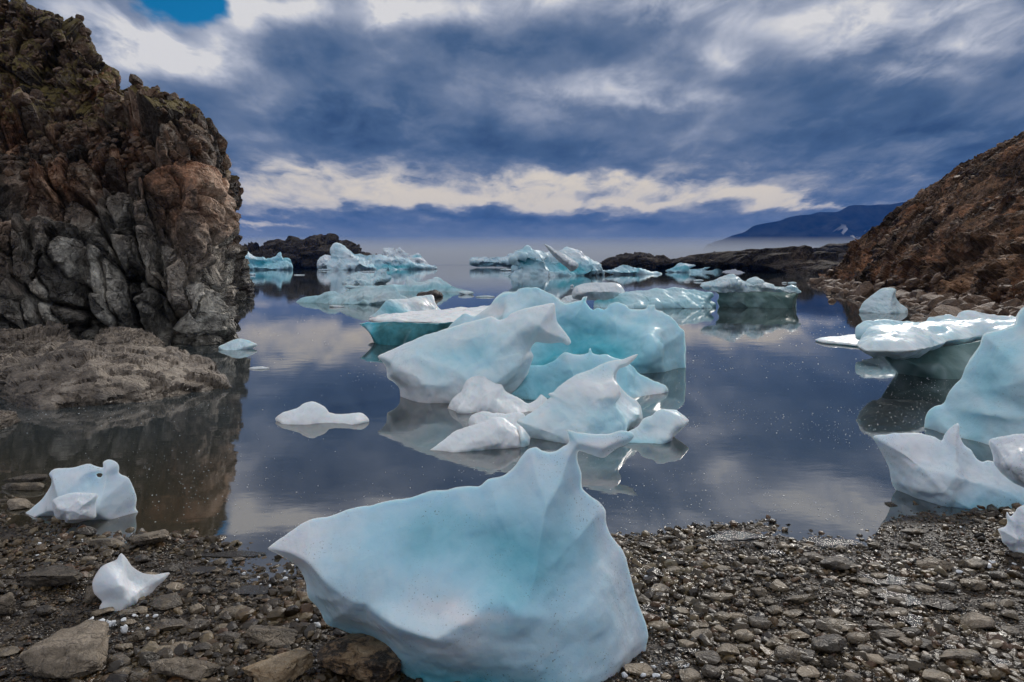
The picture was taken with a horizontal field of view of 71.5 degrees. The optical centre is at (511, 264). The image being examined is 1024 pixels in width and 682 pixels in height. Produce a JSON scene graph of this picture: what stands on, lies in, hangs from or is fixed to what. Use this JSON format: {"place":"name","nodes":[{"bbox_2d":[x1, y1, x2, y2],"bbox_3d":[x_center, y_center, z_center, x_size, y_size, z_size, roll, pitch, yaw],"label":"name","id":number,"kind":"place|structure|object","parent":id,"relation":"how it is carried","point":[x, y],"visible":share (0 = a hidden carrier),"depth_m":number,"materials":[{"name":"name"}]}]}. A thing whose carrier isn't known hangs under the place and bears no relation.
{"place":"outdoors","nodes":[
{"label":"outdoors","id":0,"kind":"place"},
{"bbox_2d":[0,0,250,345],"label":"cliff","id":1,"kind":"structure","parent":0,"point":[87,252],"depth_m":14.55,"materials":[{"name":"stone"}]},
{"bbox_2d":[0,0,213,178],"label":"cliff rubble","id":2,"kind":"object","parent":1,"relation":"on","point":[20,99],"visible":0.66,"depth_m":16.54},
{"bbox_2d":[241,233,376,268],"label":"rocky island","id":3,"kind":"structure","parent":0,"point":[308,252],"depth_m":230.82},
{"bbox_2d":[0,264,992,594],"bbox_3d":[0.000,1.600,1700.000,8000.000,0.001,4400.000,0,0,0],"label":"water","id":4,"kind":"structure","parent":0,"point":[830,396],"depth_m":6.76,"materials":[{"name":"liquid"}]},
{"bbox_2d":[2,482,44,490],"bbox_3d":[-3.472,1.581,5.057,0.320,0.069,0.082,0,0,0],"label":"rock slab","id":5,"kind":"object","parent":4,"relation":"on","point":[32,486],"visible":1,"depth_m":5.03,"materials":[{"name":"stone"}]},
{"bbox_2d":[52,493,97,522],"bbox_3d":[-2.657,1.480,4.315,0.185,0.184,0.195,0,0,31],"label":"ice fragment","id":6,"kind":"object","parent":4,"relation":"on","point":[73,507],"visible":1,"depth_m":4.28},
{"bbox_2d":[0,339,232,409],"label":"rock slab","id":7,"kind":"object","parent":4,"relation":"in","point":[58,375],"visible":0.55,"depth_m":8.64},
{"bbox_2d":[93,326,164,347],"bbox_3d":[-6.883,1.655,12.735,1.265,1.056,2.013,0,0,-22],"label":"boulder","id":8,"kind":"object","parent":4,"relation":"in","point":[121,335],"visible":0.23,"depth_m":12.46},
{"bbox_2d":[218,339,256,349],"bbox_3d":[-5.188,1.695,13.448,0.418,0.566,0.567,0,0,40],"label":"ice floe","id":9,"kind":"object","parent":4,"relation":"on","point":[237,344],"visible":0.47,"depth_m":13.39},
{"bbox_2d":[237,279,255,295],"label":"boulder","id":10,"kind":"object","parent":4,"relation":"in","point":[249,289],"visible":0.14,"depth_m":35.34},
{"bbox_2d":[245,252,292,269],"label":"iceberg","id":11,"kind":"object","parent":4,"relation":"on","point":[278,261],"visible":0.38,"depth_m":195.93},
{"bbox_2d":[275,401,368,424],"bbox_3d":[-1.936,1.648,7.194,0.967,0.469,0.351,0,0,7],"label":"ice floe","id":12,"kind":"object","parent":4,"relation":"on","point":[311,412],"visible":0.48,"depth_m":7.20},
{"bbox_2d":[296,285,407,304],"bbox_3d":[-6.616,1.568,29.146,5.362,1.494,1.720,0,0,17],"label":"ice floe","id":13,"kind":"object","parent":4,"relation":"on","point":[371,295],"visible":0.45,"depth_m":28.64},
{"bbox_2d":[342,269,391,283],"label":"growler","id":14,"kind":"object","parent":4,"relation":"on","point":[381,276],"visible":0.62,"depth_m":57.39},
{"bbox_2d":[326,242,436,269],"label":"iceberg","id":15,"kind":"object","parent":4,"relation":"on","point":[343,257],"visible":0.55,"depth_m":200.03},
{"bbox_2d":[369,295,440,316],"bbox_3d":[-3.369,1.521,22.529,0.938,1.024,3.163,0,0,37],"label":"ice chunk","id":16,"kind":"object","parent":4,"relation":"on","point":[416,303],"visible":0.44,"depth_m":22.40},
{"bbox_2d":[382,248,428,264],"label":"iceberg","id":17,"kind":"object","parent":4,"relation":"on","point":[400,252],"visible":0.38,"depth_m":309.77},
{"bbox_2d":[345,276,467,291],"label":"ice floe","id":18,"kind":"object","parent":4,"relation":"on","point":[435,283],"visible":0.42,"depth_m":41.89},
{"bbox_2d":[360,305,489,345],"bbox_3d":[-1.701,1.718,17.723,3.389,1.205,8.183,0,0,0],"label":"ice shelf","id":19,"kind":"object","parent":4,"relation":"on","point":[399,329],"visible":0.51,"depth_m":14.48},
{"bbox_2d":[431,417,529,451],"bbox_3d":[-0.287,1.560,6.230,0.931,0.398,0.313,0,0,-21],"label":"ice floe","id":20,"kind":"object","parent":4,"relation":"on","point":[496,433],"visible":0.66,"depth_m":6.18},
{"bbox_2d":[469,253,512,267],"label":"iceberg","id":21,"kind":"object","parent":4,"relation":"on","point":[489,262],"visible":0.57,"depth_m":330.20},
{"bbox_2d":[468,411,524,425],"bbox_3d":[-0.146,1.592,7.014,0.571,0.270,0.309,0,0,0],"label":"ice lump","id":22,"kind":"object","parent":4,"relation":"on","point":[483,416],"visible":0.33,"depth_m":7.02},
{"bbox_2d":[447,376,547,413],"bbox_3d":[-0.158,1.593,7.839,1.122,0.687,0.518,0,0,0],"label":"ice lump","id":23,"kind":"object","parent":4,"relation":"on","point":[479,393],"visible":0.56,"depth_m":7.78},
{"bbox_2d":[37,315,978,540],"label":"ice crumbs","id":24,"kind":"object","parent":4,"relation":"on","point":[613,462],"visible":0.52,"depth_m":6.03,"materials":[{"name":"white"}]},
{"bbox_2d":[378,303,667,402],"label":"iceberg","id":25,"kind":"object","parent":4,"relation":"on","point":[442,366],"visible":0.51,"depth_m":8.46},
{"bbox_2d":[506,244,604,276],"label":"iceberg","id":26,"kind":"object","parent":4,"relation":"on","point":[527,260],"visible":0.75,"depth_m":94.96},
{"bbox_2d":[448,287,685,373],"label":"iceberg","id":27,"kind":"object","parent":4,"relation":"on","point":[652,337],"visible":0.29,"depth_m":11.11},
{"bbox_2d":[517,354,688,443],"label":"iceberg","id":28,"kind":"object","parent":4,"relation":"on","point":[598,399],"visible":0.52,"depth_m":6.53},
{"bbox_2d":[603,265,661,274],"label":"iceberg","id":29,"kind":"object","parent":4,"relation":"on","point":[624,270],"visible":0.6,"depth_m":109.01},
{"bbox_2d":[594,287,715,308],"bbox_3d":[5.331,1.570,26.517,4.627,1.410,2.032,0,0,0],"label":"ice floe","id":30,"kind":"object","parent":4,"relation":"on","point":[671,297],"visible":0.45,"depth_m":26.23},
{"bbox_2d":[572,282,624,299],"bbox_3d":[3.296,1.048,27.096,2.038,0.709,0.900,0,0,0],"label":"ice chunk","id":31,"kind":"object","parent":30,"relation":"on","point":[600,290],"visible":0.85,"depth_m":26.89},
{"bbox_2d":[666,263,722,272],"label":"iceberg","id":32,"kind":"object","parent":4,"relation":"on","point":[682,267],"visible":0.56,"depth_m":137.16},
{"bbox_2d":[700,274,800,307],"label":"iceberg","id":33,"kind":"object","parent":4,"relation":"on","point":[732,290],"visible":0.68,"depth_m":25.98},
{"bbox_2d":[859,287,907,313],"bbox_3d":[12.344,1.492,23.584,1.261,1.427,1.223,0,0,-39],"label":"ice block","id":34,"kind":"object","parent":4,"relation":"on","point":[884,300],"depth_m":23.43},
{"bbox_2d":[815,310,1015,378],"bbox_3d":[7.602,1.827,11.725,4.867,1.952,7.654,0,0,24],"label":"ice shelf","id":35,"kind":"object","parent":4,"relation":"on","point":[911,348],"visible":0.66,"depth_m":10.16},
{"bbox_2d":[924,307,1023,444],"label":"iceberg","id":36,"kind":"object","parent":4,"relation":"on","point":[983,402],"visible":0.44,"depth_m":6.52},
{"bbox_2d":[0,491,1023,681],"bbox_3d":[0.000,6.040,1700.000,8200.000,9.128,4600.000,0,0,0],"label":"ground","id":37,"kind":"structure","parent":0,"point":[316,649],"depth_m":3.31,"materials":[{"name":"gravel"}]},
{"bbox_2d":[0,592,15,615],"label":"boulder","id":38,"kind":"object","parent":37,"relation":"on","point":[7,604],"visible":0.97,"depth_m":3.09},
{"bbox_2d":[0,646,19,656],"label":"cobble","id":39,"kind":"object","parent":37,"relation":"on","point":[7,651],"visible":1,"depth_m":2.77,"materials":[{"name":"stone"}]},
{"bbox_2d":[0,410,20,428],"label":"boulder","id":40,"kind":"object","parent":37,"relation":"on","point":[8,418],"visible":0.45,"depth_m":7.06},
{"bbox_2d":[0,351,30,378],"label":"boulder","id":41,"kind":"object","parent":37,"relation":"on","point":[6,359],"visible":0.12,"depth_m":9.52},
{"bbox_2d":[7,498,33,509],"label":"boulder","id":42,"kind":"object","parent":37,"relation":"on","point":[17,503],"visible":0.95,"depth_m":4.67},
{"bbox_2d":[1,474,47,481],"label":"rock slab","id":43,"kind":"object","parent":37,"relation":"on","point":[32,477],"visible":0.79,"depth_m":5.24,"materials":[{"name":"stone"}]},
{"bbox_2d":[0,320,76,356],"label":"rock slab","id":44,"kind":"object","parent":37,"relation":"on","point":[34,340],"visible":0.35,"depth_m":11.94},
{"bbox_2d":[35,605,56,615],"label":"cobble","id":45,"kind":"object","parent":37,"relation":"on","point":[43,610],"visible":1,"depth_m":3.10,"materials":[{"name":"stone"}]},
{"bbox_2d":[19,564,84,588],"bbox_3d":[-2.226,1.519,3.462,0.327,0.085,0.180,0,0,0],"label":"boulder","id":46,"kind":"object","parent":37,"relation":"on","point":[55,575],"visible":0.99,"depth_m":3.39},
{"bbox_2d":[19,619,108,679],"bbox_3d":[-1.688,1.475,2.727,0.309,0.148,0.290,0,0,0],"label":"boulder","id":47,"kind":"object","parent":37,"relation":"on","point":[81,649],"visible":0.99,"depth_m":2.65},
{"bbox_2d":[26,460,137,519],"bbox_3d":[-2.777,1.507,4.570,0.772,0.498,0.332,0,0,0],"label":"stranded ice block","id":48,"kind":"object","parent":37,"relation":"on","point":[112,488],"depth_m":4.52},
{"bbox_2d":[84,586,100,604],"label":"stone","id":49,"kind":"object","parent":37,"relation":"on","point":[90,597],"visible":0.57,"depth_m":3.27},
{"bbox_2d":[107,653,131,666],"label":"cobble","id":50,"kind":"object","parent":37,"relation":"on","point":[120,656],"visible":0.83,"depth_m":2.73,"materials":[{"name":"stone"}]},
{"bbox_2d":[92,553,169,610],"bbox_3d":[-1.793,1.509,3.342,0.137,0.312,0.338,0,0,18],"label":"ice fragment","id":51,"kind":"object","parent":37,"relation":"on","point":[120,583],"visible":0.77,"depth_m":3.26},
{"bbox_2d":[129,529,168,545],"bbox_3d":[-2.065,1.561,4.043,0.215,0.084,0.158,0,0,-19],"label":"boulder","id":52,"kind":"object","parent":37,"relation":"on","point":[154,537],"visible":0.99,"depth_m":4.01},
{"bbox_2d":[150,593,182,610],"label":"stone","id":53,"kind":"object","parent":37,"relation":"on","point":[166,601],"visible":1,"depth_m":3.24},
{"bbox_2d":[153,618,188,630],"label":"stone","id":54,"kind":"object","parent":37,"relation":"on","point":[165,624],"visible":0.9,"depth_m":3.06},
{"bbox_2d":[149,657,220,681],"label":"boulder","id":55,"kind":"object","parent":37,"relation":"on","point":[190,668],"visible":1,"depth_m":2.62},
{"bbox_2d":[184,619,209,631],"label":"cobble","id":56,"kind":"object","parent":37,"relation":"on","point":[197,624],"visible":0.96,"depth_m":3.06,"materials":[{"name":"stone"}]},
{"bbox_2d":[218,632,240,642],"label":"cobble","id":57,"kind":"object","parent":37,"relation":"on","point":[233,636],"visible":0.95,"depth_m":2.94,"materials":[{"name":"stone"}]},
{"bbox_2d":[202,550,265,556],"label":"puddle","id":58,"kind":"object","parent":37,"relation":"on","point":[230,553],"visible":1,"depth_m":3.92,"materials":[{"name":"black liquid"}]},
{"bbox_2d":[228,585,269,593],"bbox_3d":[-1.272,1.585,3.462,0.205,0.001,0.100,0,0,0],"label":"stone","id":59,"kind":"object","parent":37,"relation":"on","point":[253,589],"visible":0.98,"depth_m":3.46,"materials":[{"name":"grey stone"}]},
{"bbox_2d":[242,625,297,647],"bbox_3d":[-1.001,1.537,2.949,0.222,0.067,0.138,0,0,0],"label":"boulder","id":60,"kind":"object","parent":37,"relation":"on","point":[276,636],"visible":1,"depth_m":2.92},
{"bbox_2d":[241,647,314,681],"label":"boulder","id":61,"kind":"object","parent":37,"relation":"on","point":[293,664],"visible":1,"depth_m":2.62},
{"bbox_2d":[268,429,647,681],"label":"stranded iceberg","id":62,"kind":"object","parent":37,"relation":"on","point":[519,571],"visible":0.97,"depth_m":2.67,"materials":[{"name":"ice"}]},
{"bbox_2d":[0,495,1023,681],"bbox_3d":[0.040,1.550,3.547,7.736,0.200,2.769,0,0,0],"label":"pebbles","id":63,"kind":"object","parent":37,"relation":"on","point":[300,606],"visible":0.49,"depth_m":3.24,"materials":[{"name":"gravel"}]},
{"bbox_2d":[73,526,96,536],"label":"stone","id":64,"kind":"object","parent":63,"relation":"on","point":[88,531],"visible":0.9,"depth_m":4.17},
{"bbox_2d":[87,538,125,546],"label":"stone","id":65,"kind":"object","parent":63,"relation":"on","point":[109,542],"visible":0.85,"depth_m":4.00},
{"bbox_2d":[137,651,159,666],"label":"stone","id":66,"kind":"object","parent":63,"relation":"on","point":[146,659],"visible":0.76,"depth_m":2.71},
{"bbox_2d":[217,605,249,617],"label":"stone","id":67,"kind":"object","parent":63,"relation":"on","point":[232,610],"visible":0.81,"depth_m":3.17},
{"bbox_2d":[317,633,400,681],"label":"boulder","id":68,"kind":"object","parent":63,"relation":"on","point":[363,657],"visible":0.86,"depth_m":2.62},
{"bbox_2d":[35,525,1023,677],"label":"ice chips","id":69,"kind":"object","parent":63,"relation":"on","point":[124,628],"visible":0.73,"depth_m":3.06,"materials":[{"name":"white"}]},
{"bbox_2d":[701,592,733,600],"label":"stone","id":70,"kind":"object","parent":63,"relation":"on","point":[716,596],"visible":1,"depth_m":3.28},
{"bbox_2d":[769,579,789,591],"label":"stone","id":71,"kind":"object","parent":63,"relation":"on","point":[777,585],"visible":1,"depth_m":3.36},
{"bbox_2d":[796,665,819,677],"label":"stone","id":72,"kind":"object","parent":63,"relation":"on","point":[809,671],"visible":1,"depth_m":2.59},
{"bbox_2d":[811,634,846,653],"bbox_3d":[1.258,1.502,2.810,0.141,0.062,0.096,0,0,0],"label":"stone","id":73,"kind":"object","parent":63,"relation":"on","point":[830,643],"visible":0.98,"depth_m":2.79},
{"bbox_2d":[815,618,857,631],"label":"stone","id":74,"kind":"object","parent":63,"relation":"on","point":[826,624],"visible":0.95,"depth_m":2.99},
{"bbox_2d":[866,620,892,629],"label":"stone","id":75,"kind":"object","parent":63,"relation":"on","point":[875,625],"visible":0.89,"depth_m":2.95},
{"bbox_2d":[916,557,957,569],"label":"stone","id":76,"kind":"object","parent":63,"relation":"on","point":[929,562],"visible":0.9,"depth_m":3.64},
{"bbox_2d":[939,649,983,664],"bbox_3d":[1.678,1.469,2.666,0.172,0.040,0.086,0,0,0],"label":"stone","id":77,"kind":"object","parent":63,"relation":"on","point":[959,655],"visible":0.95,"depth_m":2.65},
{"bbox_2d":[960,579,987,589],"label":"stone","id":78,"kind":"object","parent":63,"relation":"on","point":[974,584],"visible":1,"depth_m":3.40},
{"bbox_2d":[998,505,1023,552],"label":"ice fragment","id":79,"kind":"object","parent":63,"relation":"on","point":[1011,532],"visible":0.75,"depth_m":3.80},
{"bbox_2d":[624,663,652,676],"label":"stone","id":80,"kind":"object","parent":37,"relation":"on","point":[638,669],"visible":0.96,"depth_m":2.62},
{"bbox_2d":[648,621,668,630],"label":"cobble","id":81,"kind":"object","parent":37,"relation":"on","point":[660,625],"visible":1,"depth_m":3.00,"materials":[{"name":"stone"}]},
{"bbox_2d":[679,668,700,681],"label":"cobble","id":82,"kind":"object","parent":37,"relation":"on","point":[689,675],"visible":1,"depth_m":2.58,"materials":[{"name":"stone"}]},
{"bbox_2d":[695,650,719,663],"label":"cobble","id":83,"kind":"object","parent":37,"relation":"on","point":[710,656],"visible":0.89,"depth_m":2.72,"materials":[{"name":"stone"}]},
{"bbox_2d":[701,665,721,678],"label":"cobble","id":84,"kind":"object","parent":37,"relation":"on","point":[711,672],"visible":1,"depth_m":2.59,"materials":[{"name":"stone"}]},
{"bbox_2d":[716,643,739,654],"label":"cobble","id":85,"kind":"object","parent":37,"relation":"on","point":[725,649],"visible":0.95,"depth_m":2.77,"materials":[{"name":"stone"}]},
{"bbox_2d":[707,530,766,540],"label":"puddle","id":86,"kind":"object","parent":37,"relation":"on","point":[726,535],"visible":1,"depth_m":4.14,"materials":[{"name":"black liquid"}]},
{"bbox_2d":[733,629,755,641],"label":"cobble","id":87,"kind":"object","parent":37,"relation":"on","point":[745,635],"visible":1,"depth_m":2.92,"materials":[{"name":"stone"}]},
{"bbox_2d":[748,616,771,628],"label":"cobble","id":88,"kind":"object","parent":37,"relation":"on","point":[758,622],"visible":1,"depth_m":3.03,"materials":[{"name":"stone"}]},
{"bbox_2d":[774,645,800,662],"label":"cobble","id":89,"kind":"object","parent":37,"relation":"on","point":[792,653],"visible":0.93,"depth_m":2.73,"materials":[{"name":"stone"}]},
{"bbox_2d":[786,629,809,638],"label":"stone","id":90,"kind":"object","parent":37,"relation":"on","point":[796,634],"visible":0.99,"depth_m":2.93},
{"bbox_2d":[785,593,817,602],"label":"stone","id":91,"kind":"object","parent":37,"relation":"on","point":[800,598],"visible":1,"depth_m":3.24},
{"bbox_2d":[798,649,816,661],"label":"cobble","id":92,"kind":"object","parent":37,"relation":"on","point":[809,657],"visible":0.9,"depth_m":2.73,"materials":[{"name":"stone"}]},
{"bbox_2d":[819,656,838,667],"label":"stone","id":93,"kind":"object","parent":37,"relation":"on","point":[829,662],"visible":1,"depth_m":2.67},
{"bbox_2d":[806,538,859,546],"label":"puddle","id":94,"kind":"object","parent":37,"relation":"on","point":[831,542],"visible":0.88,"depth_m":4.06,"materials":[{"name":"black liquid"}]},
{"bbox_2d":[819,556,857,569],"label":"stone","id":95,"kind":"object","parent":37,"relation":"on","point":[838,562],"visible":0.95,"depth_m":3.57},
{"bbox_2d":[840,672,861,681],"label":"cobble","id":96,"kind":"object","parent":37,"relation":"on","point":[850,677],"visible":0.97,"depth_m":2.56,"materials":[{"name":"stone"}]},
{"bbox_2d":[847,632,869,644],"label":"cobble","id":97,"kind":"object","parent":37,"relation":"on","point":[853,637],"visible":0.93,"depth_m":2.85,"materials":[{"name":"stone"}]},
{"bbox_2d":[866,654,887,664],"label":"cobble","id":98,"kind":"object","parent":37,"relation":"on","point":[877,658],"visible":0.93,"depth_m":2.69,"materials":[{"name":"stone"}]},
{"bbox_2d":[860,574,908,584],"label":"puddle","id":99,"kind":"object","parent":37,"relation":"on","point":[890,579],"visible":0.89,"depth_m":3.46,"materials":[{"name":"black liquid"}]},
{"bbox_2d":[870,629,905,639],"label":"stone","id":100,"kind":"object","parent":37,"relation":"on","point":[892,634],"visible":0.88,"depth_m":2.88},
{"bbox_2d":[883,654,906,663],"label":"stone","id":101,"kind":"object","parent":37,"relation":"on","point":[893,658],"visible":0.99,"depth_m":2.69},
{"bbox_2d":[886,607,908,616],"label":"cobble","id":102,"kind":"object","parent":37,"relation":"on","point":[897,611],"visible":0.99,"depth_m":3.07,"materials":[{"name":"stone"}]},
{"bbox_2d":[877,588,921,605],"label":"puddle","id":103,"kind":"object","parent":37,"relation":"on","point":[910,600],"visible":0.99,"depth_m":3.25,"materials":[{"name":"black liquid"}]},
{"bbox_2d":[897,612,923,626],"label":"puddle","id":104,"kind":"object","parent":37,"relation":"on","point":[912,619],"visible":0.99,"depth_m":3.02,"materials":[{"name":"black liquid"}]},
{"bbox_2d":[922,669,951,681],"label":"cobble","id":105,"kind":"object","parent":37,"relation":"on","point":[933,675],"visible":1,"depth_m":2.54,"materials":[{"name":"stone"}]},
{"bbox_2d":[922,597,956,610],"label":"stone","id":106,"kind":"object","parent":37,"relation":"on","point":[942,604],"visible":1,"depth_m":3.16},
{"bbox_2d":[936,580,956,589],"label":"cobble","id":107,"kind":"object","parent":37,"relation":"on","point":[945,584],"visible":1,"depth_m":3.38,"materials":[{"name":"stone"}]},
{"bbox_2d":[873,423,1023,509],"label":"stranded ice block","id":108,"kind":"object","parent":37,"relation":"on","point":[950,469],"depth_m":4.81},
{"bbox_2d":[989,434,1023,487],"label":"ice chunk","id":109,"kind":"object","parent":108,"relation":"on","point":[1008,454],"visible":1,"depth_m":4.41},
{"bbox_2d":[956,558,988,568],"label":"stone","id":110,"kind":"object","parent":37,"relation":"on","point":[974,563],"visible":0.98,"depth_m":3.65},
{"bbox_2d":[960,611,995,628],"bbox_3d":[1.951,1.499,2.988,0.136,0.056,0.102,0,0,27],"label":"stone","id":111,"kind":"object","parent":37,"relation":"on","point":[973,620],"visible":0.91,"depth_m":2.96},
{"bbox_2d":[9,0,1023,263],"label":"sky","id":112,"kind":"structure","parent":0,"point":[442,131],"materials":[{"name":"blue"}]},
{"bbox_2d":[600,252,665,269],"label":"rocky island","id":113,"kind":"structure","parent":0,"point":[642,260],"depth_m":182.37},
{"bbox_2d":[647,245,842,273],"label":"rocky island","id":114,"kind":"structure","parent":0,"point":[804,259],"depth_m":126.41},
{"bbox_2d":[694,202,903,254],"bbox_3d":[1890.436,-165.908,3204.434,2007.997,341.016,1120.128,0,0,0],"label":"mountain","id":115,"kind":"structure","parent":0,"point":[848,224],"depth_m":3110.75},
{"bbox_2d":[813,243,847,261],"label":"rocky hill","id":116,"kind":"structure","parent":0,"point":[840,249],"depth_m":255.26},
{"bbox_2d":[807,276,1023,346],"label":"shore rubble","id":117,"kind":"object","parent":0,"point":[934,304],"visible":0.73,"depth_m":25.66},
{"bbox_2d":[816,131,1023,303],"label":"hill","id":118,"kind":"structure","parent":0,"point":[994,268],"depth_m":37.37,"materials":[{"name":"stone"}]},
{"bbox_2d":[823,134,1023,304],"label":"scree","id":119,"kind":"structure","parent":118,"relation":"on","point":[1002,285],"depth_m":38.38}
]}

